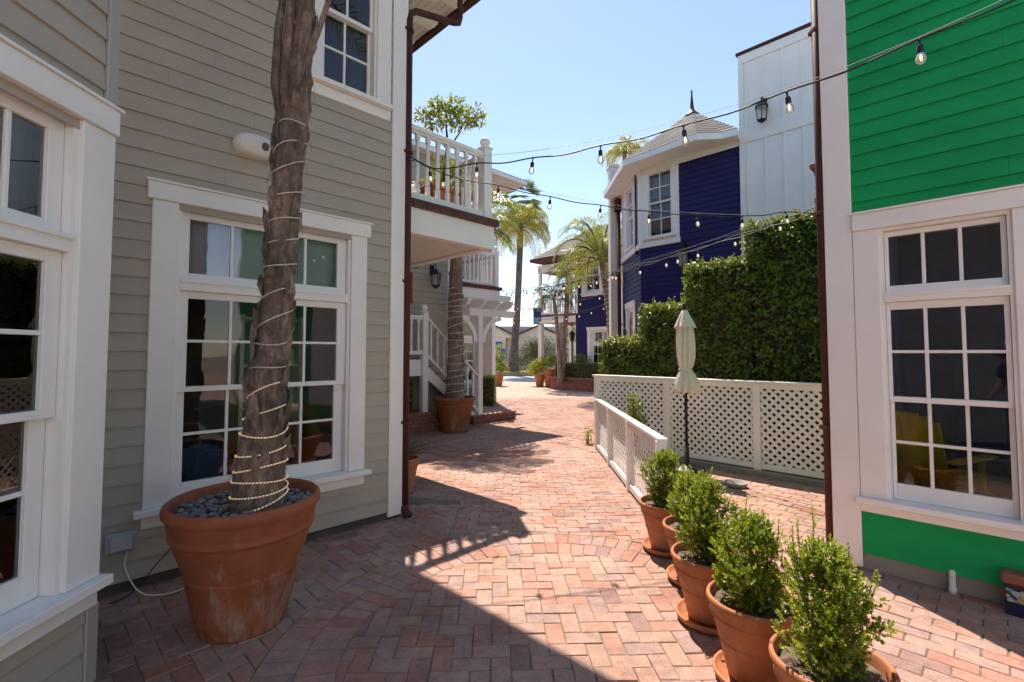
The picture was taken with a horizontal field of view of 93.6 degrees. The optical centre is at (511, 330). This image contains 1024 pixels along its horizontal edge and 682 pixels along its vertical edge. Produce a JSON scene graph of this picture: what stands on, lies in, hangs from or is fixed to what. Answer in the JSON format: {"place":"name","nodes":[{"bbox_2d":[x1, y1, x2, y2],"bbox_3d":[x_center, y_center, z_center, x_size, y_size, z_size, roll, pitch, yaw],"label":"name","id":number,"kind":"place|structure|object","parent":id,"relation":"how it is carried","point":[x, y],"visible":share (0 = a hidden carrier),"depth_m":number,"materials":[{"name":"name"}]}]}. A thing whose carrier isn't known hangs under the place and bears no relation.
{"place":"outdoors","nodes":[
{"label":"outdoors","id":0,"kind":"place"},
{"bbox_2d":[503,376,544,381],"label":"street","id":1,"kind":"structure","parent":0,"point":[518,378],"depth_m":28.94,"materials":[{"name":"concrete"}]},
{"bbox_2d":[496,382,593,397],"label":"plaza paving","id":2,"kind":"structure","parent":0,"point":[518,390],"depth_m":19.50,"materials":[{"name":"beige concrete"}]},
{"bbox_2d":[496,343,509,385],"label":"potted plant","id":3,"kind":"object","parent":2,"relation":"on","point":[502,367],"visible":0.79,"depth_m":23.38,"materials":[{"name":"green plant"}]},
{"bbox_2d":[526,355,548,386],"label":"potted plant","id":4,"kind":"object","parent":2,"relation":"on","point":[536,367],"visible":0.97,"depth_m":22.96,"materials":[{"name":"green plant"}]},
{"bbox_2d":[543,354,556,386],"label":"potted plant","id":5,"kind":"object","parent":2,"relation":"on","point":[548,373],"visible":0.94,"depth_m":22.66,"materials":[{"name":"orange plant"}]},
{"bbox_2d":[550,376,593,390],"bbox_3d":[3.205,2.288,20.952,1.360,0.530,2.960,3,-4,-45],"label":"brick planter","id":6,"kind":"object","parent":2,"relation":"on","point":[579,384],"visible":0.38,"depth_m":20.60,"materials":[{"name":"red brick"}]},
{"bbox_2d":[533,283,576,382],"bbox_3d":[1.859,0.109,20.916,2.040,4.280,2.366,0,-3,0],"label":"slim palm","id":7,"kind":"object","parent":6,"relation":"in","point":[558,346],"visible":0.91,"depth_m":20.72,"materials":[{"name":"green plant"}]},
{"bbox_2d":[547,262,587,382],"bbox_3d":[2.440,-0.358,21.015,1.865,5.222,1.773,-2,-3,40],"label":"slim palm","id":8,"kind":"object","parent":6,"relation":"in","point":[564,331],"visible":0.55,"depth_m":20.95,"materials":[{"name":"green plant"}]},
{"bbox_2d":[569,330,574,362],"bbox_3d":[2.720,1.236,21.716,0.300,2.700,0.260,0,-3,0],"label":"street lamp","id":9,"kind":"object","parent":6,"relation":"on","point":[571,334],"visible":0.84,"depth_m":21.71,"materials":[{"name":"black metal"}]},
{"bbox_2d":[554,362,605,377],"bbox_3d":[3.191,1.698,20.884,1.056,0.712,2.855,3,-4,-45],"label":"clipped hedge","id":10,"kind":"object","parent":6,"relation":"in","point":[582,370],"visible":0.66,"depth_m":20.55,"materials":[{"name":"green plant"}]},
{"bbox_2d":[572,353,591,363],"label":"bush","id":11,"kind":"object","parent":6,"relation":"in","point":[584,360],"visible":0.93,"depth_m":21.18,"materials":[{"name":"green plant"}]},
{"bbox_2d":[530,221,623,384],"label":"blue house","id":12,"kind":"structure","parent":2,"relation":"on","point":[591,330],"depth_m":22.00,"materials":[{"name":"blue paint"}]},
{"bbox_2d":[533,309,540,323],"bbox_3d":[1.190,-0.699,22.626,0.380,0.790,0.058,0,-3,0],"label":"hanging sign","id":13,"kind":"object","parent":12,"relation":"attached to","point":[536,315],"visible":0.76,"depth_m":22.60,"materials":[{"name":"blue"}]},
{"bbox_2d":[580,258,602,296],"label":"window","id":14,"kind":"structure","parent":12,"relation":"in","point":[597,289],"depth_m":21.73,"materials":[{"name":"white paint"}]},
{"bbox_2d":[586,326,607,364],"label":"window","id":15,"kind":"structure","parent":12,"relation":"in","point":[594,334],"depth_m":21.45,"materials":[{"name":"white paint"}]},
{"bbox_2d":[601,135,648,172],"bbox_3d":[6.251,-3.906,26.322,2.500,13.392,2.703,2,-3,-39],"label":"queen palm","id":16,"kind":"object","parent":2,"relation":"on","point":[623,151],"visible":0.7,"depth_m":26.24,"materials":[{"name":"green plant"}]},
{"bbox_2d":[93,398,1023,681],"bbox_3d":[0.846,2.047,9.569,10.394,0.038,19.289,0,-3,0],"label":"brick paving","id":17,"kind":"structure","parent":0,"point":[485,594],"depth_m":3.11,"materials":[{"name":"red brick"}]},
{"bbox_2d":[108,548,170,603],"bbox_3d":[-2.331,1.438,3.232,0.569,0.623,0.082,1,-3,-28],"label":"power cord","id":18,"kind":"object","parent":17,"relation":"on","point":[142,580],"visible":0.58,"depth_m":3.19,"materials":[{"name":"plastic"}]},
{"bbox_2d":[124,475,285,595],"bbox_3d":[-2.076,1.365,3.288,0.992,0.766,0.113,1,-3,-14],"label":"power cord","id":19,"kind":"object","parent":17,"relation":"on","point":[151,594],"visible":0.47,"depth_m":3.15,"materials":[{"name":"white plastic"}]},
{"bbox_2d":[159,0,331,643],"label":"potted palm","id":20,"kind":"object","parent":17,"relation":"on","point":[236,543],"visible":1,"depth_m":2.84,"materials":[{"name":"ceramic"}]},
{"bbox_2d":[0,0,498,681],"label":"grey house","id":21,"kind":"structure","parent":17,"relation":"on","point":[134,186],"depth_m":3.43,"materials":[{"name":"beige paint"}]},
{"bbox_2d":[0,33,125,661],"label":"window","id":22,"kind":"structure","parent":21,"relation":"in","point":[57,177],"depth_m":2.17,"materials":[{"name":"white paint"}]},
{"bbox_2d":[104,529,136,555],"bbox_3d":[-2.581,1.395,3.172,0.066,0.130,0.160,-3,-4,45],"label":"outlet box","id":23,"kind":"object","parent":21,"relation":"attached to","point":[120,542],"visible":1,"depth_m":3.15,"materials":[{"name":"grey plastic"}]},
{"bbox_2d":[110,534,131,552],"bbox_3d":[-2.561,1.394,3.151,0.009,0.090,0.110,-3,-4,45],"label":"outlet cover","id":24,"kind":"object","parent":23,"relation":"in","point":[124,542],"depth_m":3.15,"materials":[{"name":"plastic"}]},
{"bbox_2d":[181,443,237,481],"bbox_3d":[-2.872,1.458,4.507,0.900,0.697,0.740,-3,-4,45],"label":"garden chair","id":25,"kind":"object","parent":21,"relation":"on","point":[201,461],"visible":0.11,"depth_m":4.70,"materials":[{"name":"blue fabric"}]},
{"bbox_2d":[233,132,270,160],"bbox_3d":[-2.029,-1.473,3.818,0.310,0.184,0.127,3,-4,-45],"label":"wall speaker","id":26,"kind":"object","parent":21,"relation":"attached to","point":[253,146],"depth_m":3.78,"materials":[{"name":"white plastic"}]},
{"bbox_2d":[132,176,372,529],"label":"window","id":27,"kind":"structure","parent":21,"relation":"in","point":[205,269],"depth_m":3.93,"materials":[{"name":"white paint"}]},
{"bbox_2d":[227,314,302,473],"bbox_3d":[-2.730,0.842,5.314,0.400,2.000,0.640,-3,-4,45],"label":"shelf unit","id":28,"kind":"object","parent":21,"relation":"on","point":[235,407],"visible":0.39,"depth_m":5.13,"materials":[{"name":"green paint"}]},
{"bbox_2d":[244,336,252,363],"bbox_3d":[-2.818,0.207,5.219,0.250,0.297,0.116,-3,-4,45],"label":"storage box","id":29,"kind":"object","parent":28,"relation":"on","point":[248,355],"visible":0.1,"depth_m":5.16,"materials":[{"name":"green"}]},
{"bbox_2d":[285,456,291,464],"bbox_3d":[-2.579,1.565,5.397,0.250,0.301,0.124,-3,-4,45],"label":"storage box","id":30,"kind":"object","parent":28,"relation":"on","point":[289,461],"visible":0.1,"depth_m":5.33,"materials":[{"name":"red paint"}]},
{"bbox_2d":[285,418,292,443],"bbox_3d":[-2.580,1.126,5.416,0.250,0.281,0.124,-3,-4,45],"label":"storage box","id":31,"kind":"object","parent":28,"relation":"on","point":[289,431],"visible":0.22,"depth_m":5.36,"materials":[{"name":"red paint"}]},
{"bbox_2d":[288,387,293,403],"bbox_3d":[-2.581,0.719,5.434,0.250,0.194,0.128,-3,-4,45],"label":"storage box","id":32,"kind":"object","parent":28,"relation":"on","point":[292,394],"visible":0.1,"depth_m":5.38,"materials":[{"name":"green"}]},
{"bbox_2d":[289,349,294,362],"bbox_3d":[-2.574,0.285,5.461,0.250,0.164,0.107,-3,-4,45],"label":"storage box","id":33,"kind":"object","parent":28,"relation":"on","point":[291,355],"visible":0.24,"depth_m":5.39,"materials":[{"name":"beige paint"}]},
{"bbox_2d":[311,0,393,121],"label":"window","id":34,"kind":"structure","parent":21,"relation":"in","point":[376,99],"depth_m":4.66,"materials":[{"name":"white paint"}]},
{"bbox_2d":[410,267,417,303],"bbox_3d":[-2.130,-0.924,9.051,0.720,0.828,0.040,0,-3,0],"label":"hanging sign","id":35,"kind":"object","parent":21,"relation":"attached to","point":[411,293],"visible":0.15,"depth_m":9.03,"materials":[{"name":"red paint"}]},
{"bbox_2d":[412,93,486,205],"bbox_3d":[-0.941,-2.541,7.162,1.118,2.044,0.724,1,-3,-16],"label":"potted tree","id":36,"kind":"object","parent":21,"relation":"on","point":[447,107],"visible":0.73,"depth_m":7.11,"materials":[{"name":"plant"}]},
{"bbox_3d":[-1.025,-1.724,4.818,0.091,0.049,0.022,0,-3,0],"label":"wall hook","id":37,"kind":"object","parent":21,"relation":"attached to","visible":0},
{"bbox_2d":[414,156,812,228],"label":"string lights","id":38,"kind":"object","parent":37,"relation":"hanging from","point":[600,209],"visible":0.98,"depth_m":5.15,"materials":[{"name":"black rubber"}]},
{"bbox_2d":[409,409,438,433],"bbox_3d":[-2.394,1.834,9.522,0.760,0.400,1.840,-3,-4,45],"label":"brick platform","id":39,"kind":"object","parent":17,"relation":"on","point":[422,420],"visible":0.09,"depth_m":9.66,"materials":[{"name":"red brick"}]},
{"bbox_2d":[409,377,415,411],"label":"clipped hedge","id":40,"kind":"object","parent":39,"relation":"in","point":[411,384],"visible":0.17,"depth_m":9.79,"materials":[{"name":"green plant"}]},
{"bbox_2d":[408,424,447,494],"bbox_3d":[-1.062,1.462,5.511,0.694,0.778,0.733,-2,-3,38],"label":"potted plant","id":41,"kind":"object","parent":17,"relation":"on","point":[413,461],"visible":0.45,"depth_m":5.47,"materials":[{"name":"green plant"}]},
{"bbox_2d":[410,304,477,414],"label":"staircase","id":42,"kind":"structure","parent":17,"relation":"on","point":[420,366],"depth_m":9.82,"materials":[{"name":"paint"}]},
{"bbox_2d":[410,139,526,424],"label":"grey house","id":43,"kind":"structure","parent":17,"relation":"on","point":[480,272],"depth_m":10.97,"materials":[{"name":"beige paint"}]},
{"bbox_2d":[430,264,441,288],"bbox_3d":[-1.679,-1.192,10.563,0.279,0.560,0.262,0,-3,0],"label":"wall lantern","id":44,"kind":"object","parent":43,"relation":"attached to","point":[433,271],"depth_m":10.52,"materials":[{"name":"black metal"}]},
{"bbox_2d":[463,335,474,387],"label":"window","id":45,"kind":"structure","parent":43,"relation":"in","point":[469,346],"depth_m":15.28,"materials":[{"name":"white paint"}]},
{"bbox_2d":[434,189,522,432],"bbox_3d":[-0.740,-0.340,9.651,1.961,4.756,2.252,0,-3,0],"label":"potted palm","id":46,"kind":"object","parent":17,"relation":"on","point":[454,404],"visible":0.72,"depth_m":9.75,"materials":[{"name":"plant"}]},
{"bbox_2d":[470,406,515,424],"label":"brick platform","id":47,"kind":"structure","parent":17,"relation":"on","point":[491,414],"depth_m":11.24,"materials":[{"name":"red brick"}]},
{"bbox_2d":[445,291,514,414],"bbox_3d":[-1.248,0.557,11.663,2.400,2.734,1.850,-3,-4,45],"label":"entry pergola","id":48,"kind":"object","parent":47,"relation":"on","point":[477,306],"visible":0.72,"depth_m":10.88,"materials":[{"name":"white paint"}]},
{"bbox_2d":[483,375,496,406],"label":"clipped hedge","id":49,"kind":"object","parent":47,"relation":"on","point":[489,390],"visible":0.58,"depth_m":14.31,"materials":[{"name":"green plant"}]},
{"bbox_2d":[552,212,622,338],"bbox_3d":[3.144,-0.786,16.769,3.561,6.291,3.644,0,-3,0],"label":"queen palm","id":50,"kind":"object","parent":17,"relation":"on","point":[598,253],"visible":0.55,"depth_m":16.63,"materials":[{"name":"green plant"}]},
{"bbox_2d":[503,304,608,323],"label":"string lights","id":51,"kind":"object","parent":50,"relation":"attached to","point":[553,316],"visible":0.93,"depth_m":16.29,"materials":[{"name":"black rubber"}]},
{"bbox_2d":[583,427,593,443],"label":"bush","id":52,"kind":"object","parent":17,"relation":"on","point":[588,433],"visible":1,"depth_m":8.46,"materials":[{"name":"green plant"}]},
{"bbox_2d":[594,398,667,500],"bbox_3d":[1.387,1.464,6.160,0.090,0.835,3.800,0,-3,1],"label":"lattice fence","id":53,"kind":"object","parent":17,"relation":"on","point":[632,427],"visible":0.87,"depth_m":5.64,"materials":[{"name":"white paint"}]},
{"bbox_2d":[618,391,647,445],"bbox_3d":[1.845,1.423,7.277,0.554,1.028,0.343,1,-3,-28],"label":"bush","id":54,"kind":"object","parent":17,"relation":"on","point":[631,412],"visible":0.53,"depth_m":7.29,"materials":[{"name":"green plant"}]},
{"bbox_2d":[637,444,689,557],"bbox_3d":[1.260,1.350,3.913,0.432,0.850,0.452,1,-3,-20],"label":"potted boxwood","id":55,"kind":"object","parent":17,"relation":"on","point":[654,509],"visible":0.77,"depth_m":3.86,"materials":[{"name":"plant"}]},
{"bbox_2d":[603,86,741,343],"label":"blue house","id":56,"kind":"structure","parent":17,"relation":"on","point":[668,171],"depth_m":10.58,"materials":[{"name":"blue paint"}]},
{"bbox_2d":[500,272,615,297],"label":"string lights","id":57,"kind":"object","parent":56,"relation":"attached to","point":[555,288],"visible":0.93,"depth_m":13.32,"materials":[{"name":"black rubber"}]},
{"bbox_2d":[511,289,608,311],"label":"string lights","id":58,"kind":"object","parent":56,"relation":"attached to","point":[562,304],"visible":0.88,"depth_m":14.17,"materials":[{"name":"black rubber"}]},
{"bbox_2d":[624,300,635,338],"bbox_3d":[3.188,0.559,11.957,0.585,2.572,1.500,0,-3,0],"label":"window","id":59,"kind":"structure","parent":56,"relation":"in","point":[630,307],"depth_m":12.17,"materials":[{"name":"white paint"}]},
{"bbox_2d":[624,175,659,253],"bbox_3d":[3.177,-2.732,12.016,0.585,1.952,1.480,0,-3,0],"label":"window","id":60,"kind":"structure","parent":56,"relation":"in","point":[629,191],"depth_m":11.73,"materials":[{"name":"white paint"}]},
{"bbox_2d":[634,160,676,255],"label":"window","id":61,"kind":"structure","parent":56,"relation":"in","point":[667,191],"depth_m":10.98,"materials":[{"name":"white paint"}]},
{"bbox_2d":[676,242,689,268],"bbox_3d":[3.636,-1.587,10.213,0.308,0.616,0.289,0,-3,0],"label":"wall lantern","id":62,"kind":"object","parent":56,"relation":"attached to","point":[685,247],"depth_m":10.18,"materials":[{"name":"black metal"}]},
{"bbox_2d":[673,303,705,474],"bbox_3d":[2.375,0.756,6.572,0.480,2.285,0.480,0,-3,0],"label":"patio umbrella","id":63,"kind":"object","parent":17,"relation":"on","point":[686,381],"visible":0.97,"depth_m":6.51,"materials":[{"name":"beige fabric"}]},
{"bbox_2d":[662,465,721,586],"bbox_3d":[1.285,1.357,3.392,0.429,0.789,0.429,-1,-3,28],"label":"potted boxwood","id":64,"kind":"object","parent":17,"relation":"on","point":[671,523],"visible":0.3,"depth_m":3.40,"materials":[{"name":"plant"}]},
{"bbox_2d":[666,476,747,635],"bbox_3d":[1.178,1.300,2.890,0.437,0.857,0.434,2,-3,-36],"label":"potted boxwood","id":65,"kind":"object","parent":17,"relation":"on","point":[694,559],"visible":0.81,"depth_m":2.83,"materials":[{"name":"plant"}]},
{"bbox_2d":[592,374,823,478],"bbox_3d":[2.783,1.293,6.765,3.920,1.230,0.120,-3,-4,45],"label":"lattice fence","id":66,"kind":"object","parent":17,"relation":"on","point":[757,409],"visible":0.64,"depth_m":6.50,"materials":[{"name":"white paint"}]},
{"bbox_2d":[597,207,823,471],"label":"ivy wall","id":67,"kind":"structure","parent":17,"relation":"on","point":[754,314],"depth_m":6.96,"materials":[{"name":"green plant"}]},
{"bbox_2d":[619,318,644,339],"bbox_3d":[2.094,-0.025,8.498,0.600,0.420,0.017,-3,-4,45],"label":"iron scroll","id":68,"kind":"object","parent":67,"relation":"on","point":[630,329],"visible":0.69,"depth_m":8.50,"materials":[{"name":"black metal"}]},
{"bbox_2d":[601,444,823,487],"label":"concrete curb","id":69,"kind":"structure","parent":17,"relation":"on","point":[791,478],"depth_m":6.24,"materials":[{"name":"grey concrete"}]},
{"bbox_2d":[724,479,747,488],"bbox_3d":[2.680,1.833,5.753,0.260,0.051,0.260,0,-3,0],"label":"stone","id":70,"kind":"object","parent":17,"relation":"on","point":[736,484],"visible":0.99,"depth_m":5.77,"materials":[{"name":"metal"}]},
{"bbox_2d":[706,494,802,681],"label":"potted boxwood","id":71,"kind":"object","parent":17,"relation":"on","point":[744,597],"visible":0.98,"depth_m":2.29,"materials":[{"name":"plant"}]},
{"bbox_2d":[768,506,902,681],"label":"potted boxwood","id":72,"kind":"object","parent":17,"relation":"on","point":[830,649],"visible":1,"depth_m":1.83,"materials":[{"name":"plant"}]},
{"bbox_2d":[808,0,1023,604],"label":"green house","id":73,"kind":"structure","parent":17,"relation":"on","point":[919,179],"depth_m":3.51,"materials":[{"name":"paint"}]},
{"bbox_2d":[504,209,812,297],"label":"string lights","id":74,"kind":"object","parent":73,"relation":"attached to","point":[667,257],"visible":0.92,"depth_m":6.99,"materials":[{"name":"black rubber"}]},
{"bbox_2d":[503,202,815,293],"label":"string lights","id":75,"kind":"object","parent":73,"relation":"attached to","point":[674,252],"visible":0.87,"depth_m":7.24,"materials":[{"name":"black rubber"}]},
{"bbox_2d":[412,0,1015,181],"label":"string lights","id":76,"kind":"object","parent":73,"relation":"attached to","point":[919,50],"visible":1,"depth_m":2.92,"materials":[{"name":"black rubber"}]},
{"bbox_2d":[849,184,1023,540],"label":"window","id":77,"kind":"structure","parent":73,"relation":"in","point":[882,493],"depth_m":3.35,"materials":[{"name":"white paint"}]},
{"bbox_2d":[895,411,998,493],"bbox_3d":[4.050,1.276,4.686,0.898,0.997,0.738,1,-3,-26],"label":"garden chair","id":78,"kind":"object","parent":73,"relation":"on","point":[913,464],"visible":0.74,"depth_m":4.56,"materials":[{"name":"yellow paint"}]},
{"bbox_2d":[1001,567,1023,618],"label":"tiled step","id":79,"kind":"object","parent":17,"relation":"on","point":[1012,580],"visible":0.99,"depth_m":2.94,"materials":[{"name":"multicoloured tile"}]},
{"bbox_2d":[553,325,575,362],"bbox_3d":[3.404,0.928,28.983,1.891,3.984,1.379,0,-3,0],"label":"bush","id":80,"kind":"object","parent":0,"point":[567,354],"visible":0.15,"depth_m":28.93,"materials":[{"name":"green plant"}]},
{"bbox_2d":[412,0,810,337],"label":"sky","id":81,"kind":"structure","parent":0,"point":[547,74],"materials":[{"name":"blue"}]},
{"bbox_2d":[735,22,815,258],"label":"white house","id":82,"kind":"structure","parent":0,"point":[777,151],"depth_m":9.11,"materials":[{"name":"paint"}]},
{"bbox_2d":[755,97,767,123],"bbox_3d":[4.765,-4.218,9.174,0.279,0.560,0.262,0,-3,0],"label":"wall lantern","id":83,"kind":"object","parent":82,"relation":"attached to","point":[762,106],"depth_m":9.13,"materials":[{"name":"black metal"}]},
{"bbox_2d":[809,163,815,209],"bbox_3d":[4.402,-0.217,6.833,1.220,4.254,0.550,-3,-4,45],"label":"stone chimney","id":84,"kind":"object","parent":82,"relation":"attached to","point":[812,167],"depth_m":6.75,"materials":[{"name":"grey stone"}]},
{"bbox_3d":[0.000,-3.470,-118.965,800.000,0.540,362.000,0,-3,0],"label":"ground","id":85,"kind":"structure","parent":0,"visible":0},
{"bbox_2d":[496,325,511,365],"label":"seaside cottage","id":86,"kind":"structure","parent":85,"relation":"on","point":[503,333],"depth_m":40.98,"materials":[{"name":"beige paint"}]},
{"bbox_2d":[498,177,543,325],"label":"fan palm","id":87,"kind":"object","parent":85,"relation":"on","point":[535,202],"visible":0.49,"depth_m":46.05,"materials":[{"name":"green plant"}]},
{"bbox_2d":[496,367,552,375],"bbox_3d":[0.600,2.868,34.161,6.000,0.609,2.288,0,-3,0],"label":"planting bed","id":88,"kind":"object","parent":85,"relation":"on","point":[522,372],"visible":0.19,"depth_m":33.10,"materials":[{"name":"green plant"}]},
{"bbox_2d":[492,198,551,370],"bbox_3d":[0.516,-3.186,34.156,4.804,12.265,4.951,0,-3,0],"label":"tall palm","id":89,"kind":"object","parent":88,"relation":"in","point":[519,217],"visible":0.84,"depth_m":33.83,"materials":[{"name":"green plant"}]},
{"bbox_2d":[518,335,555,368],"bbox_3d":[2.008,1.822,37.973,4.610,3.089,2.811,0,-3,0],"label":"bush","id":90,"kind":"object","parent":85,"relation":"on","point":[527,354],"visible":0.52,"depth_m":37.68,"materials":[{"name":"green plant"}]},
{"bbox_2d":[506,325,575,368],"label":"seaside cottage","id":91,"kind":"structure","parent":85,"relation":"on","point":[525,332],"depth_m":41.98,"materials":[{"name":"beige paint"}]},
{"bbox_2d":[530,344,544,356],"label":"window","id":92,"kind":"structure","parent":91,"relation":"in","point":[530,344],"depth_m":41.90,"materials":[{"name":"glass"}]}
]}

